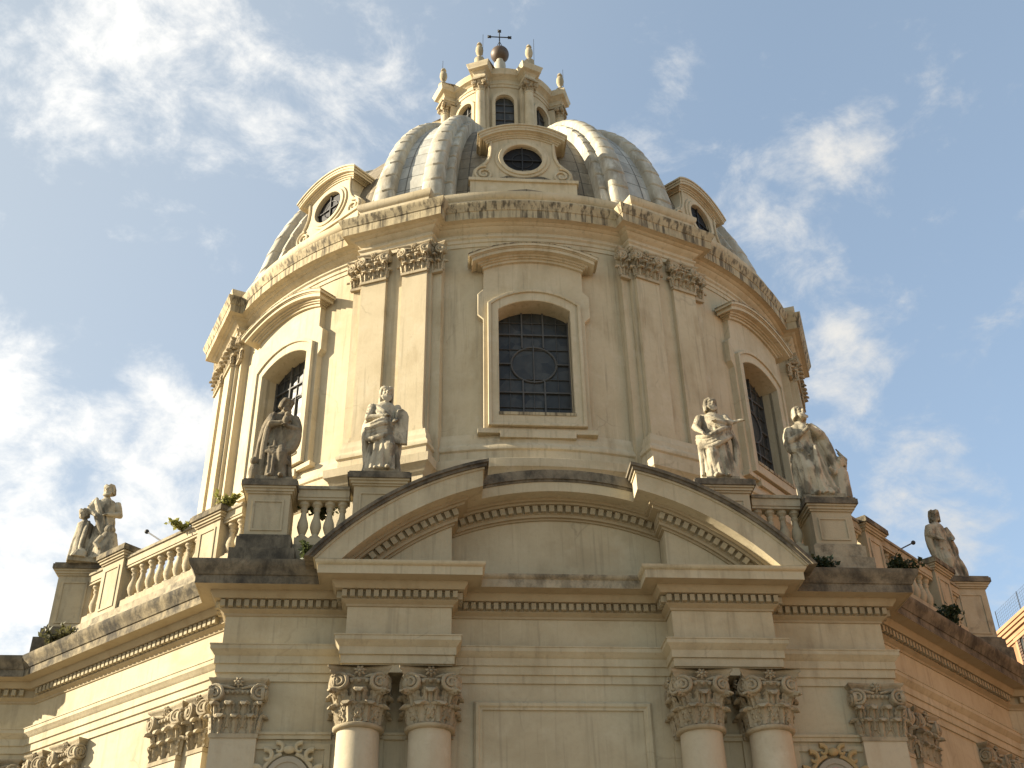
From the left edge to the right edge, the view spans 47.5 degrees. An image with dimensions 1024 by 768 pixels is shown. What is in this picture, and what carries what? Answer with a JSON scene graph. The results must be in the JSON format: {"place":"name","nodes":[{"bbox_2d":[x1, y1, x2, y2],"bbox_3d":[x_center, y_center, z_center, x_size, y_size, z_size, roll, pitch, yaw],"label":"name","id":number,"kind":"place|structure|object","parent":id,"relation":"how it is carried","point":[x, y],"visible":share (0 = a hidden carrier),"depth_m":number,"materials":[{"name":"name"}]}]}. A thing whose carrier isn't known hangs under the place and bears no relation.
{"place":"outdoors","nodes":[
{"label":"outdoors","id":0,"kind":"place"},
{"bbox_2d":[0,30,1023,767],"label":"church","id":1,"kind":"structure","parent":0,"point":[536,308],"depth_m":34.07,"materials":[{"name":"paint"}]},
{"bbox_2d":[38,622,75,644],"bbox_3d":[-14.376,8.000,36.835,1.031,0.980,0.908,1,-34,-4],"label":"bush","id":2,"kind":"object","parent":1,"relation":"on","point":[48,636],"visible":0.56,"depth_m":36.73,"materials":[{"name":"green plant"}]},
{"bbox_2d":[29,501,246,651],"bbox_3d":[-11.580,6.300,36.419,9.668,3.180,2.400,-25,-41,31],"label":"balustrade","id":3,"kind":"object","parent":1,"relation":"on","point":[115,581],"visible":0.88,"depth_m":36.58,"materials":[{"name":"stone"}]},
{"bbox_2d":[66,484,122,563],"bbox_3d":[-13.998,4.792,39.663,1.749,3.126,1.186,9,-35,-14],"label":"statue","id":4,"kind":"object","parent":3,"relation":"on","point":[90,542],"visible":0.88,"depth_m":39.27,"materials":[{"name":"stone"}]},
{"bbox_2d":[145,529,163,542],"bbox_3d":[-11.191,4.842,36.689,1.172,0.863,0.143,-20,-38,25],"label":"spotlight rod","id":5,"kind":"object","parent":3,"relation":"attached to","point":[147,531],"visible":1,"depth_m":37.01,"materials":[{"name":"metal"}]},
{"bbox_2d":[164,517,191,531],"bbox_3d":[-10.115,4.295,35.851,1.101,0.501,0.568,1,-34,-4],"label":"fern","id":6,"kind":"object","parent":3,"relation":"on","point":[176,523],"visible":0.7,"depth_m":35.77,"materials":[{"name":"green plant"}]},
{"bbox_2d":[213,488,243,506],"bbox_3d":[-8.598,3.526,35.036,0.832,0.642,0.827,-19,-38,25],"label":"fern","id":7,"kind":"object","parent":3,"relation":"on","point":[226,499],"visible":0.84,"depth_m":35.01,"materials":[{"name":"green plant"}]},
{"bbox_2d":[236,287,335,502],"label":"window","id":8,"kind":"structure","parent":1,"relation":"in","point":[295,324],"depth_m":45.24,"materials":[{"name":"stone"}]},
{"bbox_2d":[298,539,312,558],"bbox_3d":[-5.590,4.523,31.561,0.456,0.647,0.368,1,-34,-4],"label":"weed","id":9,"kind":"object","parent":1,"relation":"on","point":[306,547],"visible":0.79,"depth_m":31.55,"materials":[{"name":"green plant"}]},
{"bbox_2d":[227,471,411,558],"bbox_3d":[-5.367,4.197,33.502,5.045,3.200,1.600,1,-34,-4],"label":"balustrade","id":10,"kind":"object","parent":1,"relation":"on","point":[272,508],"visible":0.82,"depth_m":33.43,"materials":[{"name":"stone"}]},
{"bbox_2d":[248,397,301,478],"bbox_3d":[-7.055,1.780,34.925,1.444,3.076,1.072,5,-34,-9],"label":"statue","id":11,"kind":"object","parent":10,"relation":"on","point":[279,439],"visible":0.85,"depth_m":34.62,"materials":[{"name":"stone"}]},
{"bbox_2d":[297,501,351,520],"bbox_3d":[-5.634,3.681,34.329,1.840,0.889,0.594,1,-34,-4],"label":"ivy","id":12,"kind":"object","parent":10,"relation":"attached to","point":[322,513],"visible":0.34,"depth_m":34.23,"materials":[{"name":"green plant"}]},
{"bbox_2d":[361,386,408,471],"bbox_3d":[-3.861,1.482,35.343,1.409,3.288,1.120,3,-34,-6],"label":"statue","id":13,"kind":"object","parent":10,"relation":"on","point":[384,432],"visible":0.91,"depth_m":35.02,"materials":[{"name":"stone"}]},
{"bbox_2d":[456,101,474,120],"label":"lantern window","id":14,"kind":"structure","parent":1,"relation":"in","point":[470,112],"depth_m":64.13,"materials":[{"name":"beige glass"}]},
{"bbox_2d":[492,92,517,125],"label":"lantern window","id":15,"kind":"structure","parent":1,"relation":"in","point":[504,111],"depth_m":63.24,"materials":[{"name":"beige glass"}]},
{"bbox_2d":[467,242,598,440],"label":"window","id":16,"kind":"structure","parent":1,"relation":"in","point":[527,394],"depth_m":42.35,"materials":[{"name":"stone"}]},
{"bbox_2d":[534,103,549,126],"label":"lantern window","id":17,"kind":"structure","parent":1,"relation":"in","point":[539,120],"depth_m":64.47,"materials":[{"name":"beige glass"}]},
{"bbox_2d":[714,300,796,494],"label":"window","id":18,"kind":"structure","parent":1,"relation":"in","point":[750,340],"depth_m":46.20,"materials":[{"name":"stone"}]},
{"bbox_2d":[694,478,876,567],"bbox_3d":[7.793,4.537,34.406,5.045,3.200,1.600,1,-34,-4],"label":"balustrade","id":19,"kind":"object","parent":1,"relation":"on","point":[822,527],"visible":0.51,"depth_m":34.43,"materials":[{"name":"stone"}]},
{"bbox_2d":[691,397,744,478],"bbox_3d":[6.388,1.828,36.060,1.579,3.168,1.033,8,-35,-13],"label":"statue","id":20,"kind":"object","parent":19,"relation":"on","point":[717,459],"visible":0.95,"depth_m":35.69,"materials":[{"name":"stone"}]},
{"bbox_2d":[783,406,852,502],"bbox_3d":[9.443,2.231,36.062,1.934,3.518,1.257,-2,-34,1],"label":"statue","id":21,"kind":"object","parent":19,"relation":"on","point":[818,467],"visible":0.91,"depth_m":35.64,"materials":[{"name":"stone"}]},
{"bbox_2d":[809,554,840,566],"bbox_3d":[8.577,5.139,32.857,1.262,0.774,0.920,11,-36,-18],"label":"shrub","id":22,"kind":"object","parent":1,"relation":"on","point":[823,561],"visible":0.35,"depth_m":32.73,"materials":[{"name":"green plant"}]},
{"bbox_2d":[852,515,1016,660],"bbox_3d":[13.433,6.947,38.138,2.400,3.180,9.668,-28,-42,34],"label":"balustrade","id":23,"kind":"object","parent":1,"relation":"on","point":[937,582],"visible":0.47,"depth_m":39.10,"materials":[{"name":"stone"}]},
{"bbox_2d":[886,552,924,568],"bbox_3d":[12.242,5.783,36.339,1.292,1.150,0.786,1,-34,-4],"label":"ivy","id":24,"kind":"object","parent":23,"relation":"attached to","point":[897,562],"visible":0.5,"depth_m":36.29,"materials":[{"name":"green plant"}]},
{"bbox_2d":[898,540,915,550],"bbox_3d":[12.842,5.335,38.149,1.468,0.864,0.143,25,-42,-33],"label":"spotlight rod","id":25,"kind":"object","parent":23,"relation":"attached to","point":[913,542],"visible":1,"depth_m":38.57,"materials":[{"name":"metal"}]},
{"bbox_2d":[924,509,968,575],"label":"statue","id":26,"kind":"object","parent":23,"relation":"on","point":[940,542],"visible":0.61,"depth_m":42.06,"materials":[{"name":"stone"}]},
{"bbox_2d":[934,601,964,626],"bbox_3d":[13.517,7.289,36.600,1.696,1.056,0.745,1,-34,-4],"label":"bush","id":27,"kind":"object","parent":1,"relation":"on","point":[950,613],"visible":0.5,"depth_m":36.55,"materials":[{"name":"green plant"}]},
{"bbox_2d":[0,0,1023,654],"label":"sky","id":28,"kind":"structure","parent":0,"point":[865,158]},
{"bbox_3d":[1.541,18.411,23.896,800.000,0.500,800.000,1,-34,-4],"label":"ground","id":29,"kind":"structure","parent":0,"visible":0},
{"bbox_2d":[996,606,1023,664],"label":"house","id":30,"kind":"structure","parent":29,"relation":"on","point":[1010,631],"depth_m":69.02,"materials":[{"name":"orange paint"}]},
{"bbox_2d":[995,590,1023,627],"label":"wire fence","id":31,"kind":"object","parent":30,"relation":"on","point":[1008,607],"visible":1,"depth_m":69.86,"materials":[{"name":"metal"}]},
{"bbox_2d":[1013,630,1023,664],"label":"window","id":32,"kind":"structure","parent":30,"relation":"in","point":[1019,639],"depth_m":68.67,"materials":[{"name":"white glass"}]}
]}

